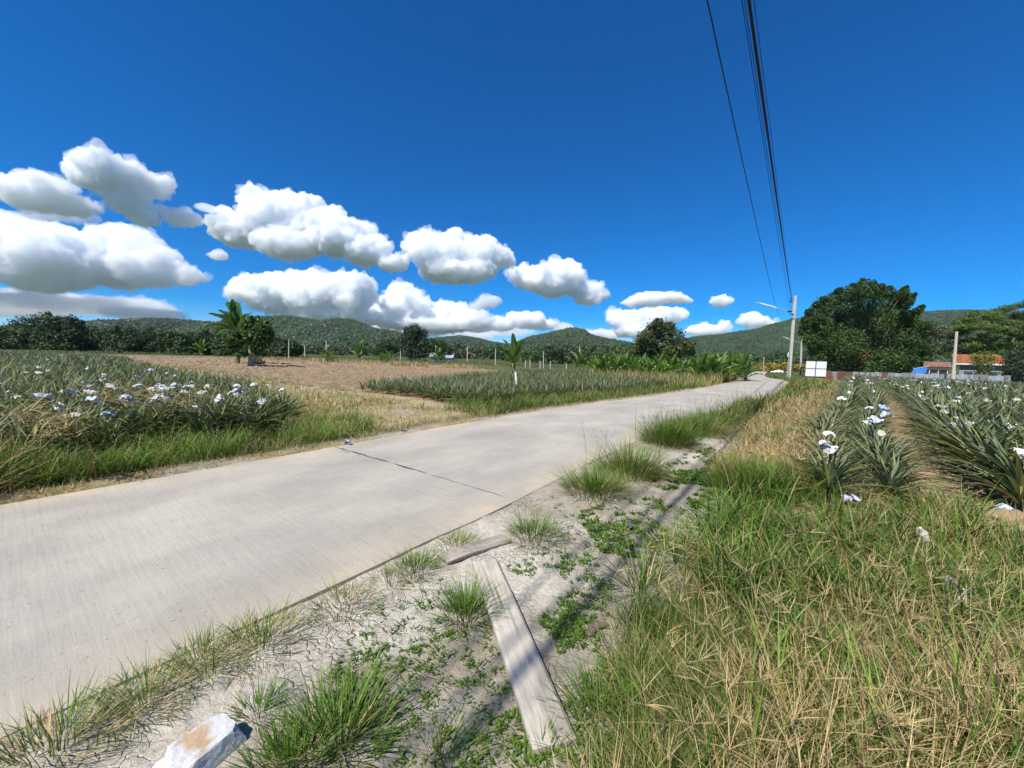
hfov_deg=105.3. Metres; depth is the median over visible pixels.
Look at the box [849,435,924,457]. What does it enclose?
pineapple plant
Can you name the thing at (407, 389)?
pineapple plant
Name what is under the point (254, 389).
pineapple plant
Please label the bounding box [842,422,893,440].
pineapple plant
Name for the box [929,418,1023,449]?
pineapple plant
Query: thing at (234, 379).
pineapple plant
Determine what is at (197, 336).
bushy tree
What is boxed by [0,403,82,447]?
pineapple plant
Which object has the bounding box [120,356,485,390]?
earth clods
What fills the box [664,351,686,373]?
banana plant
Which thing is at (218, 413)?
pineapple plant
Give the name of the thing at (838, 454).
pineapple plant
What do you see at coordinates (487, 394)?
pineapple plant
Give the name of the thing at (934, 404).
pineapple plant
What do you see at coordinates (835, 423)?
pineapple plant
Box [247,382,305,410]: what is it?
pineapple plant
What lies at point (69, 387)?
pineapple plant
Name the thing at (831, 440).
pineapple plant
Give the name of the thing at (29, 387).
pineapple plant
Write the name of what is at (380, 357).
banana plant
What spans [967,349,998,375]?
olive shrub
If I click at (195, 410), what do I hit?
pineapple plant
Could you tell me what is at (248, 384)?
pineapple plant
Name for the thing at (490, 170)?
sky
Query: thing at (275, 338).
bushy tree
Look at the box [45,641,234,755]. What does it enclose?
grass tuft
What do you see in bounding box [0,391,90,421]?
pineapple plant
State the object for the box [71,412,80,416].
paper cover
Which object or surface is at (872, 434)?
pineapple plant
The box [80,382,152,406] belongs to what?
pineapple plant
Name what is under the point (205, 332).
bushy tree
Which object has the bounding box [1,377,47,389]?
pineapple plant
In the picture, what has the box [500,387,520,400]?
pineapple plant
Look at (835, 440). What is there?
pineapple plant
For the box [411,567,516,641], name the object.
grass tuft
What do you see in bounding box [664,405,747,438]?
grass tuft
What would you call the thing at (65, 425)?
plant
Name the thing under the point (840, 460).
pineapple plant
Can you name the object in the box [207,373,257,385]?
pineapple plant
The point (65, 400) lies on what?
pineapple plant
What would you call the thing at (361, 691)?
grass tuft
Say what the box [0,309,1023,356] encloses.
hill forest
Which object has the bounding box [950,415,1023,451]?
pineapple plant
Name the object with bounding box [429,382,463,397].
pineapple plant
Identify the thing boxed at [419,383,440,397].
pineapple plant
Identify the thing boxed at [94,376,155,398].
pineapple plant
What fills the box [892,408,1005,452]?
pineapple plant
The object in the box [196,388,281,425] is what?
pineapple plant
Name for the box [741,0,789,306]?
overhead cable
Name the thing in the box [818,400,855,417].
pineapple plant
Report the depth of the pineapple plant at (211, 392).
9.12 m
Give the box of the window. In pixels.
[963,371,972,374]
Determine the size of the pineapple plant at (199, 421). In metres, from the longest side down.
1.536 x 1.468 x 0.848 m
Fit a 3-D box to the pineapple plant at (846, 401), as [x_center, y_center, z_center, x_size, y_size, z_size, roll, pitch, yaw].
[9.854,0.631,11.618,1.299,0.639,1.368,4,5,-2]
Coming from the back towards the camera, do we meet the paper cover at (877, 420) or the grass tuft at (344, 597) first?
the paper cover at (877, 420)
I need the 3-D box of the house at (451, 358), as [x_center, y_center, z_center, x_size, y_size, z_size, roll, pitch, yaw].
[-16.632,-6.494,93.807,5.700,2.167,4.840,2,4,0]
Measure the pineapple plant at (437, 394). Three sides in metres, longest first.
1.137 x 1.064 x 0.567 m
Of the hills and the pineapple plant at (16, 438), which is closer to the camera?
the pineapple plant at (16, 438)
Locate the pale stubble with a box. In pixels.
[266,356,476,368]
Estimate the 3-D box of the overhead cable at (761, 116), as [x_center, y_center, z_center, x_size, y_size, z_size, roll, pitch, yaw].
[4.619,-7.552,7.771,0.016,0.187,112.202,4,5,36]
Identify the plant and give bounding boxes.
[0,378,38,391]
[0,379,83,411]
[0,382,52,402]
[0,384,47,405]
[0,385,101,428]
[0,391,32,409]
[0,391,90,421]
[0,392,46,416]
[0,396,69,430]
[0,401,137,448]
[0,403,52,434]
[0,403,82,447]
[0,407,61,453]
[0,412,95,455]
[1,372,71,397]
[1,374,60,390]
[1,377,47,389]
[2,394,99,427]
[3,402,47,417]
[5,400,116,442]
[6,385,46,400]
[7,383,109,410]
[8,398,102,438]
[10,373,95,391]
[14,382,84,402]
[16,388,127,421]
[20,380,94,403]
[23,384,112,406]
[29,379,95,402]
[30,382,135,420]
[35,371,97,389]
[37,394,143,435]
[41,372,102,387]
[42,392,133,420]
[49,404,169,454]
[52,378,122,396]
[58,376,125,389]
[79,378,154,397]
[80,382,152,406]
[80,396,194,445]
[81,380,134,395]
[84,395,182,431]
[87,374,151,391]
[89,393,169,424]
[91,386,157,413]
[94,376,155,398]
[100,392,211,437]
[109,385,155,405]
[113,389,173,408]
[118,385,154,396]
[124,372,182,387]
[134,387,182,411]
[134,396,199,421]
[136,372,187,387]
[140,385,222,408]
[141,396,212,431]
[142,376,196,392]
[143,397,244,445]
[147,392,225,417]
[151,372,199,388]
[162,375,198,386]
[163,388,259,442]
[166,377,202,391]
[168,388,241,422]
[169,389,211,408]
[170,379,244,402]
[170,387,214,396]
[182,378,222,389]
[186,338,210,354]
[186,376,217,394]
[188,376,243,389]
[188,389,246,415]
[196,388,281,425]
[198,377,254,395]
[203,402,294,433]
[204,299,250,363]
[204,388,270,409]
[205,381,249,390]
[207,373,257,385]
[208,379,263,401]
[209,388,276,416]
[212,392,309,437]
[213,372,264,391]
[225,383,272,395]
[228,375,275,395]
[230,376,287,394]
[230,379,280,396]
[235,387,299,421]
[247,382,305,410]
[255,385,323,423]
[320,348,339,361]
[350,338,374,361]
[375,350,388,361]
[377,382,397,393]
[379,350,396,361]
[389,382,414,393]
[393,380,414,396]
[397,379,419,395]
[409,381,426,396]
[411,381,425,394]
[415,380,442,395]
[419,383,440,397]
[423,384,445,399]
[427,383,446,397]
[428,346,447,363]
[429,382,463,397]
[441,383,463,397]
[441,383,477,401]
[448,385,470,401]
[456,382,472,393]
[463,390,485,401]
[466,381,487,398]
[472,386,505,402]
[476,385,494,398]
[484,387,509,402]
[489,385,516,397]
[493,333,534,368]
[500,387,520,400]
[503,384,527,399]
[517,386,533,396]
[520,384,538,396]
[526,382,550,393]
[530,386,547,396]
[534,383,557,396]
[549,384,574,396]
[552,384,565,393]
[566,347,588,369]
[578,354,596,368]
[582,358,599,371]
[593,354,615,371]
[594,355,619,372]
[609,354,630,371]
[618,351,631,370]
[618,355,633,371]
[626,355,644,371]
[627,360,646,373]
[636,356,662,374]
[639,353,648,363]
[641,355,674,374]
[663,360,676,373]
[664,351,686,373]
[674,349,718,378]
[676,357,687,372]
[684,357,691,369]
[694,352,727,371]
[698,352,727,377]
[708,362,725,377]
[714,351,740,379]
[715,354,740,371]
[726,356,747,379]
[729,351,761,380]
[733,350,760,380]
[745,362,764,379]
[771,445,911,504]
[777,433,886,478]
[778,429,887,479]
[780,423,860,460]
[780,443,879,493]
[781,412,856,438]
[783,418,859,445]
[789,425,850,448]
[789,432,869,471]
[792,407,856,434]
[794,409,854,432]
[796,428,858,454]
[806,413,858,441]
[809,404,861,416]
[812,406,864,430]
[815,408,853,426]
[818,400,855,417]
[823,399,863,416]
[826,396,861,412]
[826,398,864,414]
[832,434,951,493]
[835,425,935,468]
[837,421,926,450]
[839,423,917,458]
[840,410,898,435]
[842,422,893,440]
[843,405,900,426]
[843,409,900,430]
[843,419,902,441]
[845,432,952,488]
[845,457,950,507]
[846,405,898,427]
[846,447,965,501]
[847,405,902,430]
[848,403,898,434]
[848,415,908,433]
[849,427,935,461]
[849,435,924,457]
[887,401,1010,439]
[891,394,983,419]
[892,398,954,427]
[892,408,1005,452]
[892,409,1004,451]
[893,397,986,424]
[894,398,1005,433]
[895,401,964,431]
[896,393,973,414]
[898,400,978,428]
[898,406,988,436]
[898,422,1023,487]
[901,412,1000,453]
[903,413,1019,456]
[904,415,1023,492]
[905,409,1022,464]
[905,411,993,444]
[910,416,1009,452]
[913,396,1012,423]
[914,432,1022,486]
[918,428,1023,504]
[920,399,1011,440]
[923,399,1023,426]
[926,438,1023,497]
[927,396,996,411]
[927,401,1019,429]
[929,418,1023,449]
[935,397,1019,416]
[941,424,1023,468]
[944,413,1021,447]
[946,410,1012,430]
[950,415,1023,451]
[951,425,1023,499]
[953,413,1023,465]
[961,420,1023,452]
[972,412,1023,431]
[977,399,1023,418]
[992,403,1022,423]
[1007,399,1023,425]
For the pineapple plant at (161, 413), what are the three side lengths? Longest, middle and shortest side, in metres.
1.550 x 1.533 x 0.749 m
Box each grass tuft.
[0,660,170,767]
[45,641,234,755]
[117,606,283,717]
[186,592,329,695]
[205,664,304,731]
[210,688,364,767]
[222,637,426,767]
[299,576,391,636]
[357,557,423,601]
[381,690,501,767]
[382,539,451,589]
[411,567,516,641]
[429,520,487,558]
[490,501,577,553]
[510,712,588,766]
[532,643,661,764]
[544,454,648,506]
[568,521,717,605]
[581,432,690,485]
[614,508,738,579]
[622,411,714,450]
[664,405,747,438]
[685,446,858,511]
[738,421,859,450]
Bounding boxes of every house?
[430,353,455,360]
[952,354,1008,375]
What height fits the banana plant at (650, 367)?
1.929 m
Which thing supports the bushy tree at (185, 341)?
on the ground at (542, 588)
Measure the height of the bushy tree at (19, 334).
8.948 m
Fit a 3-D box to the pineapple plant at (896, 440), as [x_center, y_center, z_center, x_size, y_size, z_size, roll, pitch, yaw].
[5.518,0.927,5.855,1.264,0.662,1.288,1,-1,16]
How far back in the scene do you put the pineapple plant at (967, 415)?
7.67 m
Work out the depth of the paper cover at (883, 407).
9.29 m
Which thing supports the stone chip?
on the ground at (542, 588)
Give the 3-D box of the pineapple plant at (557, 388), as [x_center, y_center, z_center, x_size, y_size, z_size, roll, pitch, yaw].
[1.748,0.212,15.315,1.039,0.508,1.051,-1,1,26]
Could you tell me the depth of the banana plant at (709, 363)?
28.23 m
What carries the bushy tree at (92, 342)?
on the ground at (542, 588)
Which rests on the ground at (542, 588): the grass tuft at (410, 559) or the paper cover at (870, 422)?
the grass tuft at (410, 559)
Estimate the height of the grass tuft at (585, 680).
0.319 m
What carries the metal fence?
on the ground at (542, 588)
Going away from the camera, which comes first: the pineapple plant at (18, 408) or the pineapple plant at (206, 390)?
the pineapple plant at (18, 408)
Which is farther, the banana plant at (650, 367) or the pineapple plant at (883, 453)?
the banana plant at (650, 367)
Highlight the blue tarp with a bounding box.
[911,366,928,372]
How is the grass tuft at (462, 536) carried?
on the ground at (542, 588)
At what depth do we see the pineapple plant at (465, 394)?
12.71 m
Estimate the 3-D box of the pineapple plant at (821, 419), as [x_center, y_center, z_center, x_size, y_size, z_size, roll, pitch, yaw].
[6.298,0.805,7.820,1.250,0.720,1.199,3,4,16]
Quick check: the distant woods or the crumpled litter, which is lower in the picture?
the crumpled litter
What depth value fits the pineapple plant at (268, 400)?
8.21 m
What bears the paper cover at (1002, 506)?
on the ground at (542, 588)
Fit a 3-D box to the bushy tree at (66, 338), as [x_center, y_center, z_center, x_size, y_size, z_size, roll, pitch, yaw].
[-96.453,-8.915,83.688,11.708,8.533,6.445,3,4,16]
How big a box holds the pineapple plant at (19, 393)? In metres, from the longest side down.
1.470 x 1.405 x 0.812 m
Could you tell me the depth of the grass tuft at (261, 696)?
1.71 m
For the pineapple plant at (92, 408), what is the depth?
6.86 m
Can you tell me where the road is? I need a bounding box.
[0,371,786,739]
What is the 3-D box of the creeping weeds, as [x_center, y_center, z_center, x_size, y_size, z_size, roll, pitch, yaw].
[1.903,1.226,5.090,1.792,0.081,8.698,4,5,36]
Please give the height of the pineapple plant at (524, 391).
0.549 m
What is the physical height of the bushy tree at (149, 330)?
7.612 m
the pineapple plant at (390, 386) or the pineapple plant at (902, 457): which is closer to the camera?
the pineapple plant at (902, 457)
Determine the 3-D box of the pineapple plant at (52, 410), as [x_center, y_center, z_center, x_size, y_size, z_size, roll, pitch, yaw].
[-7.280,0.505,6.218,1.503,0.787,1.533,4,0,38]
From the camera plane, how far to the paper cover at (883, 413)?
8.02 m
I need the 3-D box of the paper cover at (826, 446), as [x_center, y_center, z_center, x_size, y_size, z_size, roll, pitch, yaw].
[3.621,0.717,4.461,0.147,0.074,0.117,-6,3,-15]
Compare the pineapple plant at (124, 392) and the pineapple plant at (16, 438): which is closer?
the pineapple plant at (16, 438)
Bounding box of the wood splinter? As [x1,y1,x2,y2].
[587,621,608,636]
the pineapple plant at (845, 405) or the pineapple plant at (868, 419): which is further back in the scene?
the pineapple plant at (845, 405)
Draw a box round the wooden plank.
[472,559,575,755]
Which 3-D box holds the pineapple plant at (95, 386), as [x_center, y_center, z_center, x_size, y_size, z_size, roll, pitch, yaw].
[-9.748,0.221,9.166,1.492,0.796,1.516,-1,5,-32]
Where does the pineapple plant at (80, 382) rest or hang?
on the ground at (542, 588)
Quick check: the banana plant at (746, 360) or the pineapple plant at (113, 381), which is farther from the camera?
the banana plant at (746, 360)
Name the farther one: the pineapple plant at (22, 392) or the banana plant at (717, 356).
the banana plant at (717, 356)
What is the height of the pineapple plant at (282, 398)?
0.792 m
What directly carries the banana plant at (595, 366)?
on the ground at (542, 588)
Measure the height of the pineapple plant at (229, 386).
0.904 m
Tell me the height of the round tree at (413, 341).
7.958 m
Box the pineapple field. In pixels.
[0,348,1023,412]
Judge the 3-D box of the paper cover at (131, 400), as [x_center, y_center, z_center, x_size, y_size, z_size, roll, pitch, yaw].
[-6.291,0.262,6.351,0.143,0.092,0.200,-10,1,2]
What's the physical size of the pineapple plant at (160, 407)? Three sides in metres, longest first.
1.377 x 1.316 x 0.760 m
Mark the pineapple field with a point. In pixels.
(55, 364)
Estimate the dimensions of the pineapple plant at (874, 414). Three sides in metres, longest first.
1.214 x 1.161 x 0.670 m
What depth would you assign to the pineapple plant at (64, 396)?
7.16 m
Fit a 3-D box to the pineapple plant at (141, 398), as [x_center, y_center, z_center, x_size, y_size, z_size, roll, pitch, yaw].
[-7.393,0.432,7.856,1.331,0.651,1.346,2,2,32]
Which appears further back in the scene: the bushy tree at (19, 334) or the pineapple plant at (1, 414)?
the bushy tree at (19, 334)
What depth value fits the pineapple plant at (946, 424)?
6.76 m
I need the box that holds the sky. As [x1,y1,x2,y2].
[0,0,1023,343]
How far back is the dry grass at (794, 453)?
1.85 m
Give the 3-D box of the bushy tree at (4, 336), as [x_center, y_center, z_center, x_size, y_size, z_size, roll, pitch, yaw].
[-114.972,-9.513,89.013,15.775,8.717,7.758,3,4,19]
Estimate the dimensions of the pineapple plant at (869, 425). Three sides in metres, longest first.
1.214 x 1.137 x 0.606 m
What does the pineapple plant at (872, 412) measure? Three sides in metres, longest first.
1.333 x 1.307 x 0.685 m
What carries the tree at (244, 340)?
on the ground at (542, 588)
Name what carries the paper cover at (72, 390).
on the pineapple plant at (64, 396)
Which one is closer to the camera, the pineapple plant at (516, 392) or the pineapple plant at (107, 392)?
the pineapple plant at (107, 392)
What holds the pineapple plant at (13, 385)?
on the ground at (542, 588)
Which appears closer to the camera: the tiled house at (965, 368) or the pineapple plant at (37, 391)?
the pineapple plant at (37, 391)
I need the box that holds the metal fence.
[825,371,1010,382]
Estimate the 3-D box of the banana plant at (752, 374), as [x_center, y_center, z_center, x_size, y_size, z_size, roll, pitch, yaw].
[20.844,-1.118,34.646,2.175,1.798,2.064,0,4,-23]
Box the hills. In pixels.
[100,314,1022,369]
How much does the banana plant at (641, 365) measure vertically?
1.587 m
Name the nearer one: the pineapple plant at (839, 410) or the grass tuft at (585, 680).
the grass tuft at (585, 680)
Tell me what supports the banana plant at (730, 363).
on the ground at (542, 588)
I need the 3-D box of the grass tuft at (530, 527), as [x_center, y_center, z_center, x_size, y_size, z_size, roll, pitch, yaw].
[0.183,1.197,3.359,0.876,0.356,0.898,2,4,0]
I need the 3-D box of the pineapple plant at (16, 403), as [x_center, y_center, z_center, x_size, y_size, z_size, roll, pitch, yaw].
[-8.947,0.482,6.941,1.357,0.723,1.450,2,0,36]
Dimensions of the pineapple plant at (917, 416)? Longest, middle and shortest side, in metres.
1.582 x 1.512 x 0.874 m
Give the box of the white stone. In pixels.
[164,713,246,767]
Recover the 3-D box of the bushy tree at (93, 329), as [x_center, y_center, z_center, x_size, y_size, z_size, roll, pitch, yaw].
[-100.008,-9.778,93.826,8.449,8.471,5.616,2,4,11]
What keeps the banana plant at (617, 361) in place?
on the ground at (542, 588)
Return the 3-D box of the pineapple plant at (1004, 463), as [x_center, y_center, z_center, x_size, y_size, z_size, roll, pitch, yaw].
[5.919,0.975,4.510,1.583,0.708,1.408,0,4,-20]
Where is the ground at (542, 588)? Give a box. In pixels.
[0,350,1023,767]
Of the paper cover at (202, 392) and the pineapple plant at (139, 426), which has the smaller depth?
the pineapple plant at (139, 426)
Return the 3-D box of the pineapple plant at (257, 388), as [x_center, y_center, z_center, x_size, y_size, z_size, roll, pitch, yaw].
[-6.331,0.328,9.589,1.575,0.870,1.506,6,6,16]
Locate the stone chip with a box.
[153,757,164,767]
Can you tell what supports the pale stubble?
on the ground at (542, 588)
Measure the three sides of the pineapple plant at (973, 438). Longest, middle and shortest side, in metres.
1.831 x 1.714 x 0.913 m
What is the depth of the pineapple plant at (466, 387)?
13.25 m
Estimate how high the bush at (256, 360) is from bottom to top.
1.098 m
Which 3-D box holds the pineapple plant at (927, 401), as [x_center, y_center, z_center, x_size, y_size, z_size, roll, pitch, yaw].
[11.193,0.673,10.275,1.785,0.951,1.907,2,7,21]
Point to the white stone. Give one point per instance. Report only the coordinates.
(201, 744)
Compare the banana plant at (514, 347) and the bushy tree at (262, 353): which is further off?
the bushy tree at (262, 353)
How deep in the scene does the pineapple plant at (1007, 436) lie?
5.25 m
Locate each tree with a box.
[0,323,30,349]
[1,322,37,349]
[2,314,42,331]
[25,311,68,351]
[30,322,87,351]
[63,314,91,341]
[78,329,103,351]
[83,325,107,334]
[99,325,124,352]
[103,327,146,352]
[124,326,136,336]
[131,329,160,353]
[140,326,164,336]
[150,329,168,349]
[156,329,182,353]
[157,331,198,354]
[184,333,212,354]
[197,329,213,353]
[210,334,231,355]
[222,315,274,365]
[253,338,266,355]
[264,333,281,356]
[264,338,301,357]
[282,338,305,356]
[371,336,452,358]
[396,322,429,360]
[628,317,697,358]
[797,277,936,377]
[914,317,953,359]
[940,301,1023,367]
[997,344,1023,382]
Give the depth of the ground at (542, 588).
2.32 m
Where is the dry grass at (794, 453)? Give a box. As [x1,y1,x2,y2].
[0,357,1023,767]
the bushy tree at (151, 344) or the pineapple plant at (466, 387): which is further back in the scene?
the bushy tree at (151, 344)
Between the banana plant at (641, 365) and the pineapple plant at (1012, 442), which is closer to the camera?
the pineapple plant at (1012, 442)
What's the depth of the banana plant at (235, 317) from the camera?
40.90 m
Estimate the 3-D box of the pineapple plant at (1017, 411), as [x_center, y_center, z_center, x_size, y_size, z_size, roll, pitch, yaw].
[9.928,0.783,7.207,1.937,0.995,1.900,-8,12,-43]
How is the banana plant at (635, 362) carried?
on the ground at (542, 588)
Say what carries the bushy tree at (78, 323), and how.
on the ground at (542, 588)
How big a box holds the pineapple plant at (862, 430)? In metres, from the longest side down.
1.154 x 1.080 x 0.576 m
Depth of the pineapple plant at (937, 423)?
7.54 m
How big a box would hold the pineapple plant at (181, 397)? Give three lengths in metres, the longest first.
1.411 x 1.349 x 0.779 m
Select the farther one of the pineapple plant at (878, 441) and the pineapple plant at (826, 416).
the pineapple plant at (826, 416)
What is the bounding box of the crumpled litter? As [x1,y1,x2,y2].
[916,527,931,541]
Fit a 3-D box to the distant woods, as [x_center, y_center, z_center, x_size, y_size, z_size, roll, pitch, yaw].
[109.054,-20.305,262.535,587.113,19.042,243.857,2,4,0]
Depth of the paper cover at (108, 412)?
5.43 m
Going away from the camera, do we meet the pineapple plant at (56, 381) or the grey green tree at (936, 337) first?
the pineapple plant at (56, 381)
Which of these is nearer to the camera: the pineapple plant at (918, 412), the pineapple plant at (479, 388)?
the pineapple plant at (918, 412)
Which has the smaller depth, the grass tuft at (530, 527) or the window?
the grass tuft at (530, 527)
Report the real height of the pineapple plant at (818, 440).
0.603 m
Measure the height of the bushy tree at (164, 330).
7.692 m
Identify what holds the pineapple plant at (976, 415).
on the ground at (542, 588)
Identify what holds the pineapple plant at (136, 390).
on the ground at (542, 588)
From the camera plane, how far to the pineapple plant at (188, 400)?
7.35 m
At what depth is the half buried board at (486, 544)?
3.11 m
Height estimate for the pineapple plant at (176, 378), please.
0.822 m
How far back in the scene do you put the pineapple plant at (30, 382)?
9.28 m
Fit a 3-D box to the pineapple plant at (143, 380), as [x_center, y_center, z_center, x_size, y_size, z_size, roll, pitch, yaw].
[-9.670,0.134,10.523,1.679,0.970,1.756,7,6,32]
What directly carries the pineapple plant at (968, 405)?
on the ground at (542, 588)
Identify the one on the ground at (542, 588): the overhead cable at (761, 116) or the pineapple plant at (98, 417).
the pineapple plant at (98, 417)
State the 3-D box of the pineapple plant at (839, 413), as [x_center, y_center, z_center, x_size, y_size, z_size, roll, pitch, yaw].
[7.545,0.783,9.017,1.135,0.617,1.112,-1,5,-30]
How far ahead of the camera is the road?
3.31 m
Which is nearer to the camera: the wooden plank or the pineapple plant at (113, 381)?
the wooden plank
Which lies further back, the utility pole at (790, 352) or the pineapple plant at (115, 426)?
the utility pole at (790, 352)
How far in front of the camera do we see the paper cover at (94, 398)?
5.84 m
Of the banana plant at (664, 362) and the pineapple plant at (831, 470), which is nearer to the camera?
the pineapple plant at (831, 470)
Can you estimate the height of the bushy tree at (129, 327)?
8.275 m
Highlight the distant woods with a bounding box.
[281,340,948,369]
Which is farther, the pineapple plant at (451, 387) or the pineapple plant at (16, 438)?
the pineapple plant at (451, 387)
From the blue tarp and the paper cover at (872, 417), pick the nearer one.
the paper cover at (872, 417)
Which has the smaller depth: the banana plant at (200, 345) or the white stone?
the white stone
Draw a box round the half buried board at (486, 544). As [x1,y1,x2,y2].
[438,535,511,564]
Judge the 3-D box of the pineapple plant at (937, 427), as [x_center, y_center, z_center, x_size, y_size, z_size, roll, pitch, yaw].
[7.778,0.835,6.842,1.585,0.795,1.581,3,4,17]
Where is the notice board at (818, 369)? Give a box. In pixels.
[805,361,826,379]
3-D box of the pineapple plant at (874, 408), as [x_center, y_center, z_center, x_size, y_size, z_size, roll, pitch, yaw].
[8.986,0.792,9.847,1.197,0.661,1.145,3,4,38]
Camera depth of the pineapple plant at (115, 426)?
5.41 m
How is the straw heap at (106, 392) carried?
on the pineapple plant at (92, 408)
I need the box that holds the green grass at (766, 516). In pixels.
[0,350,1023,767]
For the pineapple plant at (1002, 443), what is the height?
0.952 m
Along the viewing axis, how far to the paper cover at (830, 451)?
4.32 m
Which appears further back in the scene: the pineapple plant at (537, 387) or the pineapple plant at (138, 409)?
the pineapple plant at (537, 387)
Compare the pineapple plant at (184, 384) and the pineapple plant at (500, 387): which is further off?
the pineapple plant at (500, 387)
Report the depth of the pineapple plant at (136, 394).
7.71 m
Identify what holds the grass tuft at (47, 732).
on the ground at (542, 588)
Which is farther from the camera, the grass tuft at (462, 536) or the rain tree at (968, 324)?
the rain tree at (968, 324)
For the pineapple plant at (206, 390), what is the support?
on the ground at (542, 588)
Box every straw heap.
[73,379,150,402]
[79,379,255,417]
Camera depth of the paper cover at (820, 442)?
4.42 m
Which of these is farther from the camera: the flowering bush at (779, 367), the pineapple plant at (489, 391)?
the flowering bush at (779, 367)
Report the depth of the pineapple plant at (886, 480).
4.41 m
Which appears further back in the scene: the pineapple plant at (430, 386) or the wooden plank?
the pineapple plant at (430, 386)
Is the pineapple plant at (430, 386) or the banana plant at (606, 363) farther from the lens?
the banana plant at (606, 363)
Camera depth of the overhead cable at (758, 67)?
10.38 m
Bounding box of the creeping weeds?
[326,436,743,767]
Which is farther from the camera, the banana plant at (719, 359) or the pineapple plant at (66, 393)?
the banana plant at (719, 359)
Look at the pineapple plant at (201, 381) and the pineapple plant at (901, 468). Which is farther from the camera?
the pineapple plant at (201, 381)
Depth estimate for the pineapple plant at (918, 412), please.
9.21 m
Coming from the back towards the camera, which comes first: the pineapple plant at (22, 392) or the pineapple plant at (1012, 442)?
the pineapple plant at (22, 392)
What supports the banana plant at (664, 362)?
on the ground at (542, 588)
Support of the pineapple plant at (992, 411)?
on the ground at (542, 588)
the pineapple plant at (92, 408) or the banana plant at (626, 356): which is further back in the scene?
the banana plant at (626, 356)
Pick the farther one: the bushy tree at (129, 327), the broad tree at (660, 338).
the bushy tree at (129, 327)
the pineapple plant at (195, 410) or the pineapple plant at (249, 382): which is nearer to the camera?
the pineapple plant at (195, 410)
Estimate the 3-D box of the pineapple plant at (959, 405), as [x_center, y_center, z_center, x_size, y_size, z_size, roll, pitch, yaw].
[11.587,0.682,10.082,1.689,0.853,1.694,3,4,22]
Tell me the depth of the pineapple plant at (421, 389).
13.74 m
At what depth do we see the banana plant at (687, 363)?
37.30 m
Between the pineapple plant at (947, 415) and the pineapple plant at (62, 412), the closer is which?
the pineapple plant at (62, 412)
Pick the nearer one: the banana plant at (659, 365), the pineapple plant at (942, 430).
the pineapple plant at (942, 430)
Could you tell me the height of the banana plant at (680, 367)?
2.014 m
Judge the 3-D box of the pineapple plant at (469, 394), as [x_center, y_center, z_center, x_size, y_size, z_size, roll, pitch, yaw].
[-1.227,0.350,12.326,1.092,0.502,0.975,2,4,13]
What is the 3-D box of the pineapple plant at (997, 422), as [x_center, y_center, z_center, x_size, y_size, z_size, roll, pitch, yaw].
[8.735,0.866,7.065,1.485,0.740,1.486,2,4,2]
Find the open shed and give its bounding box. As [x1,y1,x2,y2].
[924,362,955,374]
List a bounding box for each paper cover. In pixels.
[33,393,52,398]
[66,389,77,392]
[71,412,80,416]
[83,389,97,393]
[86,396,100,402]
[101,410,114,416]
[104,383,116,388]
[117,394,131,398]
[117,398,134,403]
[197,390,206,394]
[215,394,222,401]
[255,398,266,404]
[818,440,831,445]
[820,444,838,449]
[821,431,835,436]
[823,448,838,455]
[841,494,861,501]
[860,420,874,424]
[867,415,877,418]
[872,418,883,422]
[876,430,885,435]
[877,404,890,409]
[880,411,893,416]
[994,503,1015,512]
[1010,447,1023,454]
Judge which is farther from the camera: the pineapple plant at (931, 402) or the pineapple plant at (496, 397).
the pineapple plant at (496, 397)
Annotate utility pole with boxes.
[757,296,796,377]
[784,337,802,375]
[951,331,957,379]
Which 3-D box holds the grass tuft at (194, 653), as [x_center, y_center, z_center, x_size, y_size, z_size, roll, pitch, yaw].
[-1.492,1.325,1.914,0.621,0.244,0.627,2,4,0]
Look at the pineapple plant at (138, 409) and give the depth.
6.32 m
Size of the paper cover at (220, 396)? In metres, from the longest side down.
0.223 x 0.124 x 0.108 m
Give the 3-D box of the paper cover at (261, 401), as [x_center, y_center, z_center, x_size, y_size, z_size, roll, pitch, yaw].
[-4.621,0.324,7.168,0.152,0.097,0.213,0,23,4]
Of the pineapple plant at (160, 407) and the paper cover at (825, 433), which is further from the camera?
the pineapple plant at (160, 407)
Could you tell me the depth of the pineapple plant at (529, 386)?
14.20 m
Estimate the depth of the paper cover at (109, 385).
8.02 m
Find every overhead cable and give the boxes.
[706,0,780,321]
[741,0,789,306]
[744,0,790,307]
[747,0,791,300]
[754,1,792,298]
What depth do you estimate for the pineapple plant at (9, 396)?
7.25 m
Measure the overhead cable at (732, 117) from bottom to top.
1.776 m
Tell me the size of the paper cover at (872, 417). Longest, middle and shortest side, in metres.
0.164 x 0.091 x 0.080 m
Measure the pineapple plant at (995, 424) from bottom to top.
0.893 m
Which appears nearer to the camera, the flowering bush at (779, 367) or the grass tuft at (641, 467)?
the grass tuft at (641, 467)
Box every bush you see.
[253,355,265,364]
[759,362,769,370]
[776,364,786,370]
[787,364,799,371]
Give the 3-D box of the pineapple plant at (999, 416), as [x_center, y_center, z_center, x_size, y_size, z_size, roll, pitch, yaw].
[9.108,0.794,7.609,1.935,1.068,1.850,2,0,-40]
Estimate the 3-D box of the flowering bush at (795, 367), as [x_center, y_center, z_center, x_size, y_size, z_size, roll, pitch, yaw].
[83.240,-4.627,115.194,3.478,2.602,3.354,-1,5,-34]
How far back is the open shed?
70.74 m
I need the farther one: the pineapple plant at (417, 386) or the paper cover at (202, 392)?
the pineapple plant at (417, 386)
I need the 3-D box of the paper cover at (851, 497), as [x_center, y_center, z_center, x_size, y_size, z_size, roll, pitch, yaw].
[3.557,1.195,4.094,0.172,0.086,0.141,-2,-13,42]
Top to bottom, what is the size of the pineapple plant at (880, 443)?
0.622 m
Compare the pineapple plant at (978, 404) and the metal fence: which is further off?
the metal fence
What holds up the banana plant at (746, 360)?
on the ground at (542, 588)
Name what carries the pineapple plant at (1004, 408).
on the ground at (542, 588)

